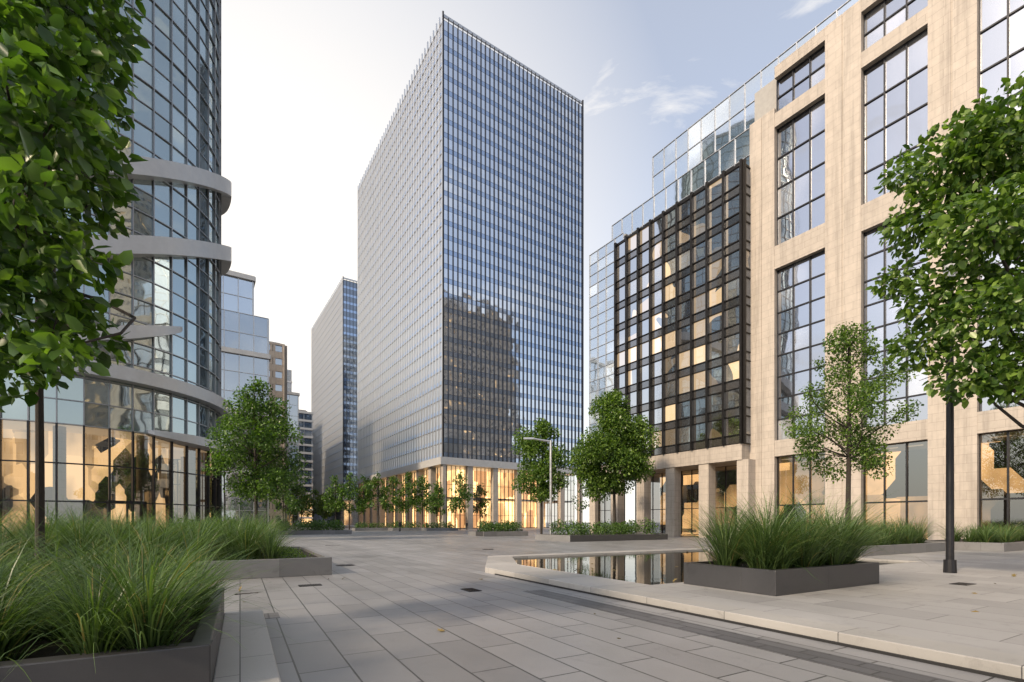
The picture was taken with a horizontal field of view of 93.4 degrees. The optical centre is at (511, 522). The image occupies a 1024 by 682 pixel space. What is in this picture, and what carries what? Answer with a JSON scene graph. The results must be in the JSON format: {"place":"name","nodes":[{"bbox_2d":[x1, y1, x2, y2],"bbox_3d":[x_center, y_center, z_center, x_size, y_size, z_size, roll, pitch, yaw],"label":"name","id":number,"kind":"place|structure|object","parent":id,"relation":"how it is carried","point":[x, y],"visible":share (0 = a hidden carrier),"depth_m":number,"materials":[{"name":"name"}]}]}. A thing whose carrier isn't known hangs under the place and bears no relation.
{"place":"outdoors","nodes":[
{"label":"outdoors","id":0,"kind":"place"},
{"bbox_2d":[200,376,311,521],"bbox_3d":[-20.084,-4.920,38.251,7.810,13.041,7.609,0,0,-29],"label":"plaza tree","id":1,"kind":"object","parent":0,"point":[280,424],"depth_m":37.40,"materials":[{"name":"green plant"}]},
{"bbox_2d":[311,276,370,503],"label":"tower","id":2,"kind":"structure","parent":0,"point":[334,369],"depth_m":242.52,"materials":[{"name":"grey glass"}]},
{"bbox_2d":[221,0,847,522],"label":"sky","id":3,"kind":"structure","parent":0,"point":[310,89],"materials":[{"name":"white"}]},
{"bbox_2d":[203,523,1014,681],"bbox_3d":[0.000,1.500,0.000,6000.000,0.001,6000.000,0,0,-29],"label":"ground","id":4,"kind":"structure","parent":0,"point":[387,606],"depth_m":6.76,"materials":[{"name":"grey stone"}]},
{"bbox_2d":[0,0,150,564],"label":"tree","id":5,"kind":"object","parent":4,"relation":"on","point":[49,49],"depth_m":4.58,"materials":[{"name":"green plant"}]},
{"bbox_2d":[0,587,223,681],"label":"planter","id":6,"kind":"object","parent":4,"relation":"on","point":[194,659],"visible":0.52,"depth_m":3.59,"materials":[{"name":"concrete"}]},
{"bbox_2d":[0,492,303,680],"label":"grass","id":7,"kind":"structure","parent":6,"relation":"on","point":[88,605],"depth_m":3.76,"materials":[{"name":"green plant"}]},
{"bbox_2d":[0,0,236,541],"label":"curved building","id":8,"kind":"structure","parent":4,"relation":"on","point":[137,425],"depth_m":41.54,"materials":[{"name":"blue glass"}]},
{"bbox_2d":[4,546,331,579],"bbox_3d":[-10.328,1.250,15.071,7.824,0.500,7.200,0,0,-29],"label":"planter","id":9,"kind":"object","parent":4,"relation":"on","point":[317,563],"visible":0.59,"depth_m":13.24,"materials":[{"name":"concrete"}]},
{"bbox_2d":[0,493,309,565],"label":"grass","id":10,"kind":"structure","parent":9,"relation":"on","point":[262,536],"depth_m":12.76,"materials":[{"name":"green plant"}]},
{"bbox_2d":[276,546,313,558],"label":"plants","id":11,"kind":"object","parent":9,"relation":"on","point":[291,550],"visible":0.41,"depth_m":15.22,"materials":[{"name":"green plant"}]},
{"bbox_2d":[222,471,248,518],"bbox_3d":[-36.405,-3.082,62.103,4.323,9.365,3.037,0,0,-8],"label":"tree","id":12,"kind":"object","parent":4,"relation":"on","point":[233,493],"depth_m":62.00,"materials":[{"name":"green plant"}]},
{"bbox_2d":[221,309,270,528],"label":"building","id":13,"kind":"structure","parent":4,"relation":"on","point":[245,355],"depth_m":93.47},
{"bbox_2d":[221,270,255,314],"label":"building","id":14,"kind":"structure","parent":13,"relation":"on","point":[237,291],"depth_m":94.76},
{"bbox_2d":[213,610,280,681],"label":"paving strip","id":15,"kind":"object","parent":4,"relation":"on","point":[236,661],"visible":1,"depth_m":4.93,"materials":[{"name":"grey stone"}]},
{"bbox_2d":[269,341,286,526],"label":"stone building","id":16,"kind":"structure","parent":4,"relation":"on","point":[278,370],"depth_m":134.23,"materials":[{"name":"stone"}]},
{"bbox_2d":[270,481,300,519],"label":"tree","id":17,"kind":"object","parent":4,"relation":"on","point":[291,504],"depth_m":75.10,"materials":[{"name":"green plant"}]},
{"bbox_2d":[272,481,300,519],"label":"tree","id":18,"kind":"object","parent":4,"relation":"on","point":[274,502],"depth_m":91.63,"materials":[{"name":"green plant"}]},
{"bbox_2d":[287,370,291,391],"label":"skyline building","id":19,"kind":"structure","parent":4,"relation":"on","point":[289,380],"depth_m":299.43,"materials":[{"name":"metal"}]},
{"bbox_2d":[287,391,299,525],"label":"skyline building","id":20,"kind":"structure","parent":4,"relation":"on","point":[293,402],"depth_m":167.21,"materials":[{"name":"metal"}]},
{"bbox_2d":[281,482,307,521],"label":"tree","id":21,"kind":"object","parent":4,"relation":"on","point":[303,491],"depth_m":105.26,"materials":[{"name":"green plant"}]},
{"bbox_2d":[294,485,313,521],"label":"tree","id":22,"kind":"object","parent":4,"relation":"on","point":[307,500],"depth_m":119.85,"materials":[{"name":"green plant"}]},
{"bbox_2d":[299,411,312,522],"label":"pale building","id":23,"kind":"structure","parent":4,"relation":"on","point":[306,425],"depth_m":213.74,"materials":[{"name":"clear glass"}]},
{"bbox_2d":[298,584,321,586],"bbox_3d":[-4.798,1.494,11.472,0.502,0.012,0.300,0,0,-29],"label":"drain grate","id":24,"kind":"object","parent":4,"relation":"on","point":[310,585],"visible":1,"depth_m":11.44,"materials":[{"name":"metal"}]},
{"bbox_2d":[303,489,326,519],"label":"tree","id":25,"kind":"object","parent":4,"relation":"on","point":[314,502],"depth_m":134.96,"materials":[{"name":"green plant"}]},
{"bbox_2d":[278,530,351,534],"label":"planter","id":26,"kind":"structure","parent":4,"relation":"on","point":[305,532],"depth_m":59.87,"materials":[{"name":"concrete"}]},
{"bbox_2d":[275,518,344,530],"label":"shrubs","id":27,"kind":"object","parent":26,"relation":"on","point":[316,525],"visible":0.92,"depth_m":61.29,"materials":[{"name":"green plant"}]},
{"bbox_2d":[312,494,334,518],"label":"tree","id":28,"kind":"object","parent":4,"relation":"on","point":[326,515],"depth_m":149.72,"materials":[{"name":"green plant"}]},
{"bbox_2d":[321,475,345,519],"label":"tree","id":29,"kind":"object","parent":4,"relation":"on","point":[330,498],"depth_m":96.33,"materials":[{"name":"green plant"}]},
{"bbox_2d":[314,500,370,524],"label":"tower base","id":30,"kind":"object","parent":4,"relation":"on","point":[342,516],"visible":0.03,"depth_m":233.67,"materials":[{"name":"beige stone"}]},
{"bbox_2d":[335,564,353,565],"bbox_3d":[-5.803,1.492,16.817,0.660,0.016,0.660,0,0,-29],"label":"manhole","id":31,"kind":"object","parent":4,"relation":"in","point":[345,565],"visible":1,"depth_m":16.67,"materials":[{"name":"metal"}]},
{"bbox_2d":[334,472,362,529],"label":"tree","id":32,"kind":"object","parent":4,"relation":"on","point":[353,488],"depth_m":96.18,"materials":[{"name":"green plant"}]},
{"bbox_2d":[354,474,374,527],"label":"tree","id":33,"kind":"object","parent":4,"relation":"on","point":[360,507],"depth_m":96.85,"materials":[{"name":"green plant"}]},
{"bbox_2d":[352,528,387,530],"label":"planter","id":34,"kind":"object","parent":4,"relation":"on","point":[369,529],"visible":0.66,"depth_m":86.33,"materials":[{"name":"concrete"}]},
{"bbox_2d":[354,521,392,527],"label":"shrubs","id":35,"kind":"object","parent":34,"relation":"in","point":[359,525],"visible":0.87,"depth_m":87.28,"materials":[{"name":"green plant"}]},
{"bbox_2d":[362,473,391,527],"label":"tree","id":36,"kind":"object","parent":4,"relation":"on","point":[382,501],"depth_m":96.57,"materials":[{"name":"green plant"}]},
{"bbox_2d":[380,475,404,525],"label":"tree","id":37,"kind":"object","parent":4,"relation":"on","point":[394,483],"depth_m":96.78,"materials":[{"name":"green plant"}]},
{"bbox_2d":[388,528,420,530],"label":"planter","id":38,"kind":"object","parent":4,"relation":"on","point":[405,529],"visible":0.84,"depth_m":86.54,"materials":[{"name":"concrete"}]},
{"bbox_2d":[391,521,420,527],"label":"shrubs","id":39,"kind":"object","parent":38,"relation":"in","point":[403,526],"visible":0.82,"depth_m":87.65,"materials":[{"name":"green plant"}]},
{"bbox_2d":[392,471,420,527],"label":"tree","id":40,"kind":"object","parent":4,"relation":"on","point":[405,503],"depth_m":96.33,"materials":[{"name":"green plant"}]},
{"bbox_2d":[410,475,438,527],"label":"tree","id":41,"kind":"object","parent":4,"relation":"on","point":[419,485],"depth_m":96.41,"materials":[{"name":"green plant"}]},
{"bbox_2d":[421,528,457,530],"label":"planter","id":42,"kind":"object","parent":4,"relation":"on","point":[439,529],"visible":0.86,"depth_m":86.64,"materials":[{"name":"concrete"}]},
{"bbox_2d":[422,520,455,527],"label":"shrubs","id":43,"kind":"object","parent":42,"relation":"in","point":[440,524],"visible":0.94,"depth_m":87.56,"materials":[{"name":"green plant"}]},
{"bbox_2d":[427,480,452,520],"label":"tree","id":44,"kind":"object","parent":4,"relation":"on","point":[438,489],"depth_m":109.46,"materials":[{"name":"green plant"}]},
{"bbox_2d":[447,471,474,529],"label":"tree","id":45,"kind":"object","parent":4,"relation":"on","point":[458,501],"depth_m":96.45,"materials":[{"name":"green plant"}]},
{"bbox_2d":[356,11,583,483],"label":"tower","id":46,"kind":"structure","parent":4,"relation":"on","point":[470,269],"depth_m":121.65,"materials":[{"name":"blue glass"}]},
{"bbox_2d":[358,464,582,528],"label":"building ground floor","id":47,"kind":"structure","parent":4,"relation":"on","point":[506,501],"depth_m":124.07,"materials":[{"name":"beige glass"}]},
{"bbox_2d":[461,588,481,591],"bbox_3d":[-0.910,1.494,10.680,0.300,0.012,0.502,0,0,-29],"label":"drain grate","id":48,"kind":"object","parent":4,"relation":"in","point":[470,589],"visible":1,"depth_m":10.69,"materials":[{"name":"metal"}]},
{"bbox_2d":[473,483,489,521],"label":"tree","id":49,"kind":"object","parent":4,"relation":"on","point":[482,504],"depth_m":117.63,"materials":[{"name":"green plant"}]},
{"bbox_2d":[468,531,527,535],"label":"planter","id":50,"kind":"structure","parent":4,"relation":"on","point":[501,533],"depth_m":52.72,"materials":[{"name":"concrete"}]},
{"bbox_2d":[477,520,522,531],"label":"shrubs","id":51,"kind":"object","parent":50,"relation":"on","point":[488,527],"visible":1,"depth_m":53.31,"materials":[{"name":"green plant"}]},
{"bbox_2d":[523,437,551,534],"bbox_3d":[2.175,-2.756,40.000,2.442,8.512,0.384,0,0,0],"label":"street lamp","id":52,"kind":"object","parent":4,"relation":"on","point":[550,485],"depth_m":39.92,"materials":[{"name":"metal"}]},
{"bbox_2d":[511,418,569,533],"bbox_3d":[2.828,-4.451,47.735,5.980,12.102,6.325,0,0,-29],"label":"plaza tree","id":53,"kind":"object","parent":4,"relation":"on","point":[538,473],"depth_m":47.04,"materials":[{"name":"green plant"}]},
{"bbox_2d":[571,474,588,524],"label":"tree","id":54,"kind":"object","parent":4,"relation":"on","point":[583,506],"depth_m":79.86,"materials":[{"name":"green plant"}]},
{"bbox_2d":[535,533,667,541],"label":"planter","id":55,"kind":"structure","parent":4,"relation":"on","point":[593,537],"depth_m":39.38,"materials":[{"name":"concrete"}]},
{"bbox_2d":[548,517,660,534],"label":"shrubs","id":56,"kind":"object","parent":55,"relation":"on","point":[614,528],"visible":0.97,"depth_m":40.25,"materials":[{"name":"green plant"}]},
{"bbox_2d":[563,388,660,521],"bbox_3d":[9.052,-5.477,44.834,8.878,14.154,8.378,0,0,-29],"label":"plaza tree","id":57,"kind":"object","parent":55,"relation":"on","point":[631,455],"depth_m":43.43,"materials":[{"name":"green plant"}]},
{"bbox_2d":[264,590,953,681],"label":"drain band","id":58,"kind":"object","parent":4,"relation":"on","point":[865,668],"visible":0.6,"depth_m":5.91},
{"bbox_2d":[239,551,1016,638],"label":"fallen leaves","id":59,"kind":"object","parent":4,"relation":"on","point":[1014,574],"visible":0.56,"depth_m":11.51,"materials":[{"name":"brown plant"}]},
{"bbox_2d":[495,574,1023,681],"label":"curb","id":60,"kind":"structure","parent":4,"relation":"on","point":[877,651],"depth_m":6.10,"materials":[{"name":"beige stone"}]},
{"bbox_2d":[865,71,1023,428],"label":"tree","id":61,"kind":"object","parent":4,"relation":"on","point":[982,159],"depth_m":9.96,"materials":[{"name":"green plant"}]},
{"bbox_2d":[485,547,1023,678],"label":"platform pavement","id":62,"kind":"structure","parent":0,"point":[914,606],"depth_m":8.03,"materials":[{"name":"stone"}]},
{"bbox_2d":[514,551,907,584],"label":"pool water","id":63,"kind":"structure","parent":62,"relation":"on","point":[645,568],"depth_m":16.20,"materials":[{"name":"grey liquid"}]},
{"bbox_2d":[684,560,878,595],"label":"pool planter","id":64,"kind":"structure","parent":62,"relation":"on","point":[780,582],"depth_m":9.60,"materials":[{"name":"concrete"}]},
{"bbox_2d":[654,477,935,581],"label":"grass","id":65,"kind":"structure","parent":64,"relation":"on","point":[759,544],"depth_m":9.65,"materials":[{"name":"green plant"}]},
{"bbox_2d":[859,542,944,556],"bbox_3d":[16.315,1.150,22.278,7.724,0.400,3.200,0,0,-29],"label":"long planter","id":66,"kind":"object","parent":62,"relation":"on","point":[918,547],"visible":0.36,"depth_m":20.81,"materials":[{"name":"concrete"}]},
{"bbox_2d":[943,263,956,572],"bbox_3d":[11.732,-2.830,12.929,0.360,8.360,0.360,0,0,-29],"label":"lamp post","id":67,"kind":"object","parent":62,"relation":"on","point":[949,564],"visible":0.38,"depth_m":12.86,"materials":[{"name":"dark metal"}]},
{"bbox_2d":[950,582,974,585],"bbox_3d":[9.845,1.344,10.540,0.502,0.012,0.300,0,0,-29],"label":"drain grate","id":68,"kind":"object","parent":62,"relation":"on","point":[961,583],"visible":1,"depth_m":10.56,"materials":[{"name":"metal"}]},
{"bbox_2d":[925,539,1023,551],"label":"planter","id":69,"kind":"object","parent":62,"relation":"on","point":[997,547],"visible":0.54,"depth_m":22.90,"materials":[{"name":"concrete"}]},
{"bbox_2d":[589,0,1023,539],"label":"building","id":70,"kind":"structure","parent":0,"point":[740,260],"depth_m":41.63,"materials":[{"name":"stone"}]},
{"bbox_2d":[780,321,923,523],"bbox_3d":[16.985,-4.492,25.354,6.488,11.884,6.388,0,0,-29],"label":"tree","id":71,"kind":"object","parent":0,"point":[877,384],"depth_m":24.68,"materials":[{"name":"green plant"}]},
{"bbox_2d":[806,514,943,545],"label":"grass","id":72,"kind":"structure","parent":0,"point":[901,535],"depth_m":21.43,"materials":[{"name":"green plant"}]},
{"bbox_2d":[933,518,1023,542],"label":"grass","id":73,"kind":"structure","parent":0,"point":[995,533],"depth_m":23.86,"materials":[{"name":"green plant"}]},
{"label":"planter","id":74,"kind":"object","parent":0,"visible":0},
{"bbox_2d":[480,520,519,528],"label":"shrubs","id":75,"kind":"object","parent":74,"relation":"in","point":[496,524],"visible":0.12,"depth_m":69.55,"materials":[{"name":"green plant"}]},
{"bbox_3d":[-21.707,1.250,35.977,5.524,0.500,12.000,0,0,-29],"label":"planter","id":76,"kind":"object","parent":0,"visible":0},
{"bbox_2d":[165,516,246,530],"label":"shrubs","id":77,"kind":"object","parent":76,"relation":"in","point":[206,521],"visible":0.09,"depth_m":32.23,"materials":[{"name":"green plant"}]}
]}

